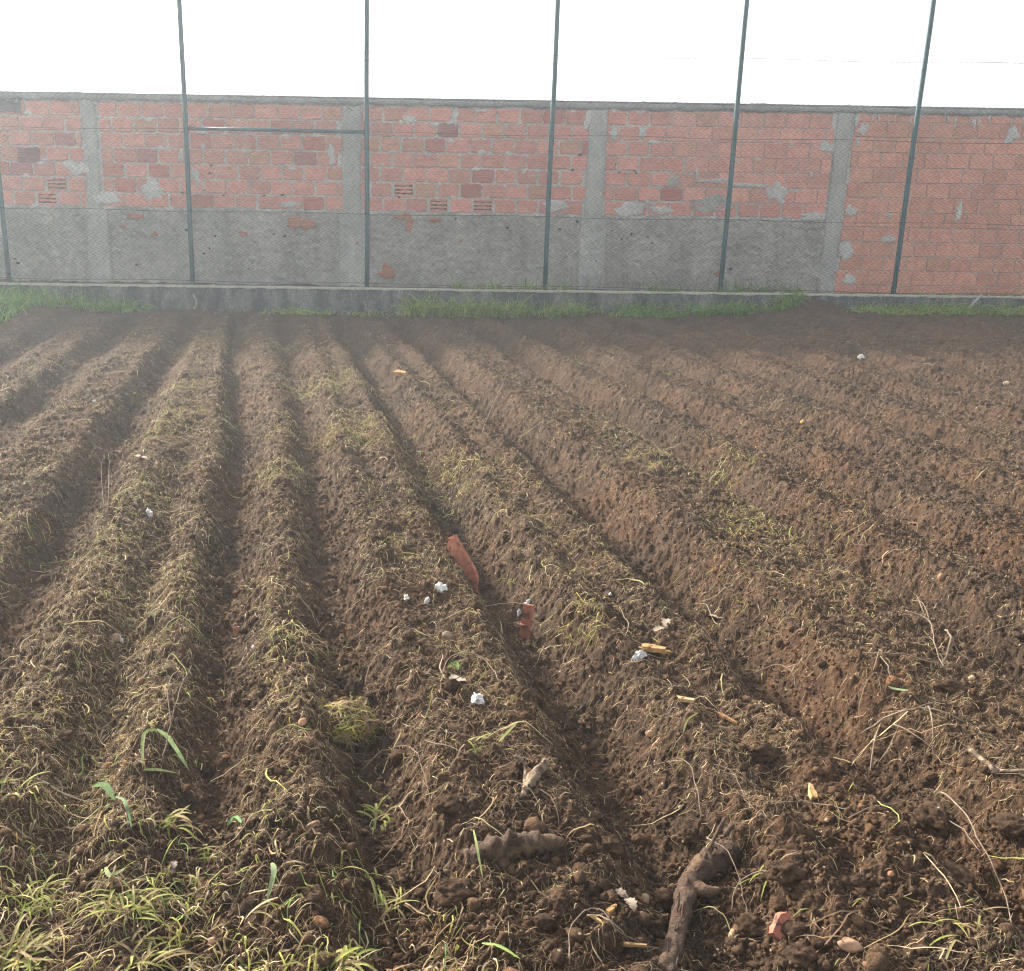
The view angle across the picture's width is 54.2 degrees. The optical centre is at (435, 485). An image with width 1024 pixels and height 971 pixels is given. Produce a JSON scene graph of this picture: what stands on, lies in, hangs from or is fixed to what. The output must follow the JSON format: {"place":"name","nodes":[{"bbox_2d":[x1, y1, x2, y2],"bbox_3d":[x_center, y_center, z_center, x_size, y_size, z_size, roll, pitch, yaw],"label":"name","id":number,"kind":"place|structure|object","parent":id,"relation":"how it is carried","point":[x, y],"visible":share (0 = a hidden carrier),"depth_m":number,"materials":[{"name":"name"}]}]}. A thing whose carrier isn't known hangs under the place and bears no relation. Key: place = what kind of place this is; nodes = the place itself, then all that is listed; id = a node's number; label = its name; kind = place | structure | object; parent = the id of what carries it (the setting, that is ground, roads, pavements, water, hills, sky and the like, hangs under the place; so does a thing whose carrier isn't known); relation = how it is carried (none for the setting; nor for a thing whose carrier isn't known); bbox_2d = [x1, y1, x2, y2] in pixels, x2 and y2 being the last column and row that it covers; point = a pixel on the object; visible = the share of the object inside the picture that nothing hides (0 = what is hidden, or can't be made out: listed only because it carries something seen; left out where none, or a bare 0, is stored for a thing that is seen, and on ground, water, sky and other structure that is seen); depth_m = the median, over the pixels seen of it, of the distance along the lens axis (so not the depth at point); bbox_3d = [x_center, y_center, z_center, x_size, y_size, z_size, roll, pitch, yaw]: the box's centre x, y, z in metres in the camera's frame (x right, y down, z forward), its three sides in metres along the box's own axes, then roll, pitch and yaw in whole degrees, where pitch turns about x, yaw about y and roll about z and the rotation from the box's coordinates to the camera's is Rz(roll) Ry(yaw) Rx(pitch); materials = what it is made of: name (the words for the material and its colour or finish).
{"place":"outdoors","nodes":[
{"label":"outdoors","id":0,"kind":"place"},
{"bbox_2d":[0,772,547,970],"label":"grass","id":1,"kind":"structure","parent":0,"point":[195,880],"depth_m":2.10,"materials":[{"name":"plant"}]},
{"bbox_2d":[0,279,604,289],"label":"ground strip","id":2,"kind":"object","parent":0,"point":[181,283],"visible":0.24,"depth_m":14.32,"materials":[{"name":"soil"}]},
{"bbox_2d":[0,91,1023,294],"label":"brick wall","id":3,"kind":"structure","parent":2,"relation":"on","point":[413,117],"depth_m":14.09,"materials":[{"name":"brick"}]},
{"bbox_2d":[356,263,969,293],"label":"dry weeds","id":4,"kind":"object","parent":2,"relation":"on","point":[600,282],"visible":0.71,"depth_m":14.23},
{"bbox_2d":[0,298,1023,970],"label":"soil","id":5,"kind":"structure","parent":0,"point":[820,328],"depth_m":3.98,"materials":[{"name":"soil"}]},
{"bbox_2d":[0,767,48,801],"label":"grass tuft","id":6,"kind":"object","parent":5,"relation":"on","point":[17,794],"visible":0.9,"depth_m":2.46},
{"bbox_2d":[0,902,74,970],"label":"grass tuft","id":7,"kind":"object","parent":5,"relation":"on","point":[19,950],"visible":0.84,"depth_m":1.99,"materials":[{"name":"plant"}]},
{"bbox_2d":[0,853,81,919],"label":"grass tuft","id":8,"kind":"object","parent":5,"relation":"on","point":[35,901],"visible":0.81,"depth_m":2.16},
{"bbox_2d":[54,730,73,743],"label":"clod","id":9,"kind":"object","parent":5,"relation":"on","point":[65,736],"visible":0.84,"depth_m":2.73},
{"bbox_2d":[0,272,153,324],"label":"grass","id":10,"kind":"structure","parent":5,"relation":"on","point":[13,300],"depth_m":13.26,"materials":[{"name":"plant"}]},
{"bbox_2d":[92,782,114,799],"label":"leaf","id":11,"kind":"object","parent":5,"relation":"on","point":[106,787],"depth_m":2.50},
{"bbox_2d":[101,457,109,504],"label":"stem","id":12,"kind":"object","parent":5,"relation":"on","point":[101,482],"visible":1,"depth_m":5.10,"materials":[{"name":"beige plant"}]},
{"bbox_2d":[104,866,125,877],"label":"grass stalk","id":13,"kind":"object","parent":5,"relation":"on","point":[107,872],"depth_m":2.15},
{"bbox_2d":[111,633,119,641],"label":"stone","id":14,"kind":"object","parent":5,"relation":"on","point":[115,637],"visible":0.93,"depth_m":3.40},
{"bbox_2d":[116,796,131,828],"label":"grass stalk","id":15,"kind":"object","parent":5,"relation":"on","point":[126,806],"depth_m":2.32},
{"bbox_2d":[71,865,182,945],"bbox_3d":[-0.651,0.901,2.090,0.254,0.092,0.216,11,18,32],"label":"grass tuft","id":16,"kind":"object","parent":5,"relation":"on","point":[132,901],"visible":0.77,"depth_m":2.10,"materials":[{"name":"plant"}]},
{"bbox_2d":[69,924,198,970],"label":"grass tuft","id":17,"kind":"object","parent":5,"relation":"on","point":[150,953],"visible":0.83,"depth_m":1.97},
{"bbox_2d":[140,729,158,767],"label":"grass stalk","id":18,"kind":"object","parent":5,"relation":"on","point":[143,741],"depth_m":2.62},
{"bbox_2d":[144,768,174,772],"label":"grass stalk","id":19,"kind":"object","parent":5,"relation":"on","point":[153,769],"depth_m":2.56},
{"bbox_2d":[163,871,180,887],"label":"clod","id":20,"kind":"object","parent":5,"relation":"on","point":[171,876],"visible":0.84,"depth_m":2.21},
{"bbox_2d":[167,861,176,872],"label":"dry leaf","id":21,"kind":"object","parent":5,"relation":"on","point":[173,864],"visible":0.7,"depth_m":2.28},
{"bbox_2d":[157,729,188,769],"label":"grass stalk","id":22,"kind":"object","parent":5,"relation":"on","point":[173,745],"depth_m":2.67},
{"bbox_2d":[161,665,191,760],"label":"stem","id":23,"kind":"object","parent":5,"relation":"on","point":[173,709],"visible":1,"depth_m":2.75,"materials":[{"name":"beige plant"}]},
{"bbox_2d":[157,805,202,841],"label":"grass tuft","id":24,"kind":"object","parent":5,"relation":"on","point":[167,819],"visible":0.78,"depth_m":2.42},
{"bbox_2d":[196,829,224,864],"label":"grass tuft","id":25,"kind":"object","parent":5,"relation":"on","point":[207,852],"visible":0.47,"depth_m":2.38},
{"bbox_2d":[207,937,216,945],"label":"stone","id":26,"kind":"object","parent":5,"relation":"on","point":[211,940],"visible":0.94,"depth_m":2.05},
{"bbox_2d":[227,815,241,824],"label":"grass stalk","id":27,"kind":"object","parent":5,"relation":"on","point":[237,817],"depth_m":2.48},
{"bbox_2d":[233,626,239,635],"bbox_3d":[-0.701,0.516,3.530,0.028,0.035,0.014,-4,-12,-17],"label":"brick shard","id":28,"kind":"object","parent":5,"relation":"on","point":[236,628],"visible":0.81,"depth_m":3.52,"materials":[{"name":"brick"}]},
{"bbox_2d":[267,862,276,899],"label":"grass stalk","id":29,"kind":"object","parent":5,"relation":"on","point":[273,874],"depth_m":2.13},
{"bbox_2d":[298,718,306,725],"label":"stone","id":30,"kind":"object","parent":5,"relation":"on","point":[302,721],"visible":0.99,"depth_m":2.74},
{"bbox_2d":[305,819,326,839],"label":"clod","id":31,"kind":"object","parent":5,"relation":"on","point":[317,826],"visible":0.81,"depth_m":2.26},
{"bbox_2d":[307,945,378,970],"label":"grass tuft","id":32,"kind":"object","parent":5,"relation":"on","point":[343,956],"visible":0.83,"depth_m":1.92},
{"bbox_2d":[312,695,385,751],"bbox_3d":[-0.258,0.684,2.900,0.240,0.149,0.219,1,16,0],"label":"grass clod","id":33,"kind":"object","parent":5,"relation":"on","point":[349,724],"depth_m":2.85,"materials":[{"name":"plant"}]},
{"bbox_2d":[356,795,397,835],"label":"grass tuft","id":34,"kind":"object","parent":5,"relation":"on","point":[375,810],"visible":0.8,"depth_m":2.55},
{"bbox_2d":[359,861,424,927],"bbox_3d":[-0.101,0.942,2.229,0.200,0.095,0.266,-9,19,-32],"label":"grass tuft","id":35,"kind":"object","parent":5,"relation":"on","point":[380,899],"visible":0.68,"depth_m":2.21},
{"bbox_2d":[363,745,429,801],"bbox_3d":[-0.069,0.762,2.621,0.094,0.098,0.338,-9,19,-33],"label":"stem","id":36,"kind":"object","parent":5,"relation":"on","point":[419,760],"visible":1,"depth_m":2.67,"materials":[{"name":"beige plant"}]},
{"bbox_2d":[393,369,406,376],"bbox_3d":[-0.294,-0.986,8.757,0.160,0.055,0.062,13,20,37],"label":"wood chip","id":37,"kind":"object","parent":5,"relation":"on","point":[398,372],"visible":0.87,"depth_m":8.74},
{"bbox_2d":[262,271,609,318],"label":"grass","id":38,"kind":"structure","parent":5,"relation":"on","point":[466,309],"depth_m":13.56,"materials":[{"name":"plant"}]},
{"bbox_2d":[435,582,447,592],"bbox_3d":[0.023,0.387,3.698,0.051,0.056,0.031,9,17,26],"label":"foil scrap","id":39,"kind":"object","parent":5,"relation":"on","point":[440,587],"visible":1,"depth_m":3.69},
{"bbox_2d":[441,631,452,640],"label":"stone","id":40,"kind":"object","parent":5,"relation":"on","point":[448,634],"visible":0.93,"depth_m":3.33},
{"bbox_2d":[434,795,467,814],"bbox_3d":[0.037,0.762,2.380,0.082,0.049,0.060,1,16,0],"label":"clod","id":41,"kind":"object","parent":5,"relation":"on","point":[450,804],"visible":0.96,"depth_m":2.36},
{"bbox_2d":[447,660,458,669],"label":"grass stalk","id":42,"kind":"object","parent":5,"relation":"on","point":[455,663],"depth_m":3.11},
{"bbox_2d":[433,876,475,907],"bbox_3d":[0.047,0.868,2.124,0.104,0.052,0.068,1,16,0],"label":"clod","id":43,"kind":"object","parent":5,"relation":"on","point":[453,890],"visible":0.92,"depth_m":2.11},
{"bbox_2d":[449,674,465,680],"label":"dry leaf","id":44,"kind":"object","parent":5,"relation":"on","point":[456,676],"visible":0.71,"depth_m":2.99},
{"bbox_2d":[447,534,478,591],"bbox_3d":[0.115,0.338,4.125,0.151,0.257,0.057,7,5,21],"label":"tile shard","id":45,"kind":"object","parent":5,"relation":"on","point":[457,550],"visible":0.73,"depth_m":4.10,"materials":[{"name":"ceramic"}]},
{"bbox_2d":[441,652,500,682],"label":"stem","id":46,"kind":"object","parent":5,"relation":"on","point":[469,653],"visible":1,"depth_m":3.09,"materials":[{"name":"beige plant"}]},
{"bbox_2d":[439,733,503,759],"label":"grass tuft","id":47,"kind":"object","parent":5,"relation":"on","point":[477,750],"visible":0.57,"depth_m":2.68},
{"bbox_2d":[471,692,484,704],"bbox_3d":[0.123,0.618,2.871,0.046,0.036,0.031,12,19,35],"label":"foil scrap","id":48,"kind":"object","parent":5,"relation":"on","point":[478,699],"visible":1,"depth_m":2.86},
{"bbox_2d":[473,830,482,877],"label":"grass stalk","id":49,"kind":"object","parent":5,"relation":"on","point":[477,849],"depth_m":2.17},
{"bbox_2d":[481,472,491,478],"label":"clod","id":50,"kind":"object","parent":5,"relation":"on","point":[487,474],"visible":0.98,"depth_m":5.36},
{"bbox_2d":[479,384,515,443],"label":"stem","id":51,"kind":"object","parent":5,"relation":"on","point":[486,420],"visible":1,"depth_m":6.30,"materials":[{"name":"beige plant"}]},
{"bbox_2d":[482,942,519,958],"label":"grass stalk","id":52,"kind":"object","parent":5,"relation":"on","point":[503,948],"depth_m":1.96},
{"bbox_2d":[499,723,515,740],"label":"grass stalk","id":53,"kind":"object","parent":5,"relation":"on","point":[506,732],"depth_m":2.70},
{"bbox_2d":[0,308,1023,970],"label":"straw","id":54,"kind":"object","parent":5,"relation":"on","point":[104,744],"visible":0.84,"depth_m":3.11,"materials":[{"name":"plant"}]},
{"bbox_2d":[463,828,564,864],"bbox_3d":[0.178,0.816,2.251,0.239,0.084,0.076,-5,17,-20],"label":"wood chunk","id":55,"kind":"object","parent":5,"relation":"on","point":[510,843],"visible":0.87,"depth_m":2.23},
{"bbox_2d":[514,686,531,699],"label":"clod","id":56,"kind":"object","parent":5,"relation":"on","point":[525,692],"visible":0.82,"depth_m":2.90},
{"bbox_2d":[519,603,533,640],"bbox_3d":[0.334,0.525,3.695,0.042,0.175,0.025,9,9,12],"label":"ridged tile","id":57,"kind":"object","parent":5,"relation":"on","point":[526,621],"visible":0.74,"depth_m":3.69,"materials":[{"name":"ceramic"}]},
{"bbox_2d":[514,754,549,799],"bbox_3d":[0.244,0.726,2.470,0.093,0.045,0.165,1,16,0],"label":"forked root","id":58,"kind":"object","parent":5,"relation":"on","point":[531,778],"visible":1,"depth_m":2.48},
{"bbox_2d":[547,894,570,913],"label":"clod","id":59,"kind":"object","parent":5,"relation":"on","point":[555,904],"visible":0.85,"depth_m":2.06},
{"bbox_2d":[590,916,601,924],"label":"wood chip","id":60,"kind":"object","parent":5,"relation":"on","point":[597,919],"visible":0.81,"depth_m":2.04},
{"bbox_2d":[605,903,616,913],"bbox_3d":[0.366,0.878,2.068,0.031,0.008,0.012,-12,20,-40],"label":"wood chip","id":61,"kind":"object","parent":5,"relation":"on","point":[610,909],"visible":1,"depth_m":2.06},
{"bbox_2d":[600,835,625,858],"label":"clod","id":62,"kind":"object","parent":5,"relation":"on","point":[614,847],"visible":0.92,"depth_m":2.28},
{"bbox_2d":[568,908,661,964],"bbox_3d":[0.352,0.904,2.014,0.226,0.094,0.090,-5,17,-19],"label":"stem","id":63,"kind":"object","parent":5,"relation":"on","point":[612,923],"visible":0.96,"depth_m":2.00,"materials":[{"name":"beige plant"}]},
{"bbox_2d":[615,887,636,908],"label":"dry leaf","id":64,"kind":"object","parent":5,"relation":"on","point":[630,901],"visible":0.93,"depth_m":2.11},
{"bbox_2d":[623,942,646,946],"bbox_3d":[0.397,0.913,1.982,0.047,0.007,0.009,1,16,0],"label":"wood chip","id":65,"kind":"object","parent":5,"relation":"on","point":[630,944],"visible":1,"depth_m":1.98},
{"bbox_2d":[631,650,646,660],"bbox_3d":[0.661,0.552,3.224,0.050,0.047,0.030,-10,19,-34],"label":"foil scrap","id":66,"kind":"object","parent":5,"relation":"on","point":[639,655],"visible":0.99,"depth_m":3.22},
{"bbox_2d":[641,893,649,903],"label":"stone","id":67,"kind":"object","parent":5,"relation":"on","point":[645,896],"visible":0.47,"depth_m":2.21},
{"bbox_2d":[645,730,653,737],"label":"stone","id":68,"kind":"object","parent":5,"relation":"on","point":[649,733],"visible":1,"depth_m":2.87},
{"bbox_2d":[638,646,671,653],"bbox_3d":[0.728,0.545,3.299,0.114,0.011,0.013,4,16,12],"label":"wood chip","id":69,"kind":"object","parent":5,"relation":"on","point":[656,651],"visible":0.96,"depth_m":3.29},
{"bbox_2d":[641,643,665,650],"bbox_3d":[0.723,0.538,3.305,0.082,0.018,0.027,7,17,20],"label":"wood chip","id":70,"kind":"object","parent":69,"relation":"on","point":[651,646],"visible":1,"depth_m":3.30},
{"bbox_2d":[653,618,670,630],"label":"dry leaf","id":71,"kind":"object","parent":5,"relation":"on","point":[664,621],"visible":1,"depth_m":3.43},
{"bbox_2d":[643,760,701,814],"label":"stem","id":72,"kind":"object","parent":5,"relation":"on","point":[693,777],"visible":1,"depth_m":2.62,"materials":[{"name":"beige plant"}]},
{"bbox_2d":[676,695,693,702],"bbox_3d":[0.736,0.629,2.929,0.053,0.013,0.016,7,17,21],"label":"wood chip","id":73,"kind":"object","parent":5,"relation":"on","point":[685,699],"visible":1,"depth_m":2.92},
{"bbox_2d":[677,827,701,845],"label":"clod","id":74,"kind":"object","parent":5,"relation":"on","point":[686,836],"visible":1,"depth_m":2.44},
{"bbox_2d":[657,817,740,970],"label":"root","id":75,"kind":"object","parent":5,"relation":"on","point":[711,861],"visible":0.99,"depth_m":2.24,"materials":[{"name":"brown plant"}]},
{"bbox_2d":[706,836,765,912],"bbox_3d":[0.665,0.881,2.265,0.101,0.090,0.223,-9,18,-31],"label":"root","id":76,"kind":"object","parent":75,"relation":"on","point":[739,878],"visible":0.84,"depth_m":2.24,"materials":[{"name":"brown plant"}]},
{"bbox_2d":[692,906,738,957],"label":"stem","id":77,"kind":"object","parent":5,"relation":"on","point":[719,912],"visible":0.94,"depth_m":2.17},
{"bbox_2d":[717,712,737,724],"bbox_3d":[0.852,0.678,2.908,0.012,0.009,0.079,-10,19,-34],"label":"wood chip","id":78,"kind":"object","parent":5,"relation":"on","point":[722,715],"visible":1,"depth_m":2.90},
{"bbox_2d":[709,764,776,825],"bbox_3d":[0.769,0.776,2.457,0.043,0.055,0.265,-5,17,-21],"label":"root","id":79,"kind":"object","parent":5,"relation":"on","point":[740,787],"visible":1,"depth_m":2.50,"materials":[{"name":"brown plant"}]},
{"bbox_2d":[733,865,766,900],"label":"grass tuft","id":80,"kind":"object","parent":5,"relation":"on","point":[758,873],"visible":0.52,"depth_m":2.25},
{"bbox_2d":[735,912,765,939],"bbox_3d":[0.686,0.953,2.143,0.082,0.063,0.064,1,16,0],"label":"clod","id":81,"kind":"object","parent":5,"relation":"on","point":[749,925],"visible":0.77,"depth_m":2.13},
{"bbox_2d":[748,743,782,762],"bbox_3d":[0.886,0.719,2.669,0.111,0.057,0.047,-4,16,-16],"label":"clod","id":82,"kind":"object","parent":5,"relation":"on","point":[764,752],"visible":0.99,"depth_m":2.65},
{"bbox_2d":[754,664,796,690],"bbox_3d":[1.186,0.658,3.434,0.036,0.078,0.234,-4,16,-17],"label":"root","id":83,"kind":"object","parent":5,"relation":"on","point":[781,665],"visible":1,"depth_m":3.46,"materials":[{"name":"beige plant"}]},
{"bbox_2d":[769,912,791,939],"bbox_3d":[0.727,0.923,2.088,0.051,0.056,0.024,7,-23,-8],"label":"brick shard","id":84,"kind":"object","parent":5,"relation":"on","point":[779,920],"visible":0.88,"depth_m":2.08,"materials":[{"name":"brick"}]},
{"bbox_2d":[766,859,808,885],"bbox_3d":[0.775,0.850,2.194,0.097,0.052,0.069,1,16,0],"label":"clod","id":85,"kind":"object","parent":5,"relation":"on","point":[784,872],"visible":1,"depth_m":2.18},
{"bbox_2d":[741,800,849,809],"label":"stem","id":86,"kind":"object","parent":5,"relation":"on","point":[798,801],"visible":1,"depth_m":2.43,"materials":[{"name":"beige plant"}]},
{"bbox_2d":[779,940,818,970],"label":"clod","id":87,"kind":"object","parent":5,"relation":"on","point":[798,955],"visible":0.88,"depth_m":1.99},
{"bbox_2d":[808,783,817,799],"bbox_3d":[0.944,0.766,2.499,0.022,0.025,0.048,1,16,0],"label":"wood chip","id":88,"kind":"object","parent":5,"relation":"on","point":[812,794],"visible":1,"depth_m":2.49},
{"bbox_2d":[777,564,856,602],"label":"stem","id":89,"kind":"object","parent":5,"relation":"on","point":[825,577],"visible":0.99,"depth_m":3.82,"materials":[{"name":"beige plant"}]},
{"bbox_2d":[837,937,863,952],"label":"stone","id":90,"kind":"object","parent":5,"relation":"on","point":[847,944],"visible":1,"depth_m":1.98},
{"bbox_2d":[849,873,869,888],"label":"clod","id":91,"kind":"object","parent":5,"relation":"on","point":[858,880],"visible":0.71,"depth_m":2.18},
{"bbox_2d":[848,802,904,817],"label":"stem","id":92,"kind":"object","parent":5,"relation":"on","point":[876,806],"visible":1,"depth_m":2.37,"materials":[{"name":"beige plant"}]},
{"bbox_2d":[866,652,952,675],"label":"twig","id":93,"kind":"object","parent":5,"relation":"on","point":[903,654],"visible":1,"depth_m":3.20,"materials":[{"name":"wood"}]},
{"bbox_2d":[860,700,963,769],"bbox_3d":[1.386,0.726,2.871,0.272,0.207,0.219,1,16,0],"label":"twig","id":94,"kind":"object","parent":5,"relation":"on","point":[896,712],"visible":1,"depth_m":2.87,"materials":[{"name":"beige plant"}]},
{"bbox_2d":[884,585,944,669],"bbox_3d":[1.718,0.469,3.643,0.161,0.174,0.996,7,17,20],"label":"twig","id":95,"kind":"object","parent":5,"relation":"on","point":[928,619],"visible":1,"depth_m":3.47,"materials":[{"name":"wood"}]},
{"bbox_2d":[910,801,954,837],"bbox_3d":[1.299,0.871,2.586,0.099,0.078,0.110,-14,21,-42],"label":"clod","id":96,"kind":"object","parent":5,"relation":"on","point":[929,816],"visible":0.96,"depth_m":2.56,"materials":[{"name":"soil"}]},
{"bbox_2d":[844,287,1023,315],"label":"grass","id":97,"kind":"structure","parent":5,"relation":"on","point":[948,310],"depth_m":13.57,"materials":[{"name":"plant"}]},
{"bbox_2d":[937,573,944,580],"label":"stone","id":98,"kind":"object","parent":5,"relation":"on","point":[940,576],"visible":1,"depth_m":4.04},
{"bbox_2d":[933,678,966,695],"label":"clod","id":99,"kind":"object","parent":5,"relation":"on","point":[951,686],"visible":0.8,"depth_m":3.05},
{"bbox_2d":[940,629,969,667],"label":"twig","id":100,"kind":"object","parent":5,"relation":"on","point":[950,635],"visible":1,"depth_m":3.27,"materials":[{"name":"wood"}]},
{"bbox_2d":[942,858,975,885],"bbox_3d":[1.236,0.926,2.351,0.071,0.051,0.096,1,16,0],"label":"clod","id":101,"kind":"object","parent":5,"relation":"on","point":[962,873],"visible":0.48,"depth_m":2.33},
{"bbox_2d":[909,898,1013,959],"bbox_3d":[1.091,0.910,2.041,0.233,0.075,0.173,-8,18,-30],"label":"grass tuft","id":102,"kind":"object","parent":5,"relation":"on","point":[960,926],"visible":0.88,"depth_m":2.03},
{"bbox_2d":[940,791,1015,946],"bbox_3d":[1.277,0.882,2.291,0.083,0.127,0.703,5,16,15],"label":"stem","id":103,"kind":"object","parent":5,"relation":"on","point":[953,801],"visible":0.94,"depth_m":2.42,"materials":[{"name":"beige plant"}]},
{"bbox_2d":[967,747,1015,774],"bbox_3d":[1.464,0.709,2.627,0.060,0.067,0.150,1,16,0],"label":"root","id":104,"kind":"object","parent":5,"relation":"on","point":[981,759],"visible":1,"depth_m":2.60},
{"bbox_2d":[988,811,1023,838],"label":"clod","id":105,"kind":"object","parent":5,"relation":"on","point":[1005,825],"visible":1,"depth_m":2.41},
{"bbox_2d":[995,766,1023,772],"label":"root","id":106,"kind":"object","parent":5,"relation":"on","point":[1014,770],"visible":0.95,"depth_m":2.55,"materials":[{"name":"beige plant"}]},
{"bbox_2d":[0,0,1023,107],"label":"sky","id":107,"kind":"structure","parent":0,"point":[451,23],"materials":[{"name":"white"}]},
{"bbox_2d":[601,274,811,318],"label":"grass","id":108,"kind":"structure","parent":0,"point":[726,310],"depth_m":13.62,"materials":[{"name":"plant"}]},
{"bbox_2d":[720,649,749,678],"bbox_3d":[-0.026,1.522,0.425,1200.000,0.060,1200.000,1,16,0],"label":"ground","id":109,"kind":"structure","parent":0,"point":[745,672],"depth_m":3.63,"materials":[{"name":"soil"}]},
{"bbox_2d":[0,281,1023,313],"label":"kerb wall","id":110,"kind":"structure","parent":109,"relation":"on","point":[231,298],"depth_m":13.86,"materials":[{"name":"concrete"}]},
{"bbox_2d":[0,0,1023,295],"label":"wire fence","id":111,"kind":"object","parent":110,"relation":"on","point":[192,280],"visible":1,"depth_m":13.40,"materials":[{"name":"green paint"}]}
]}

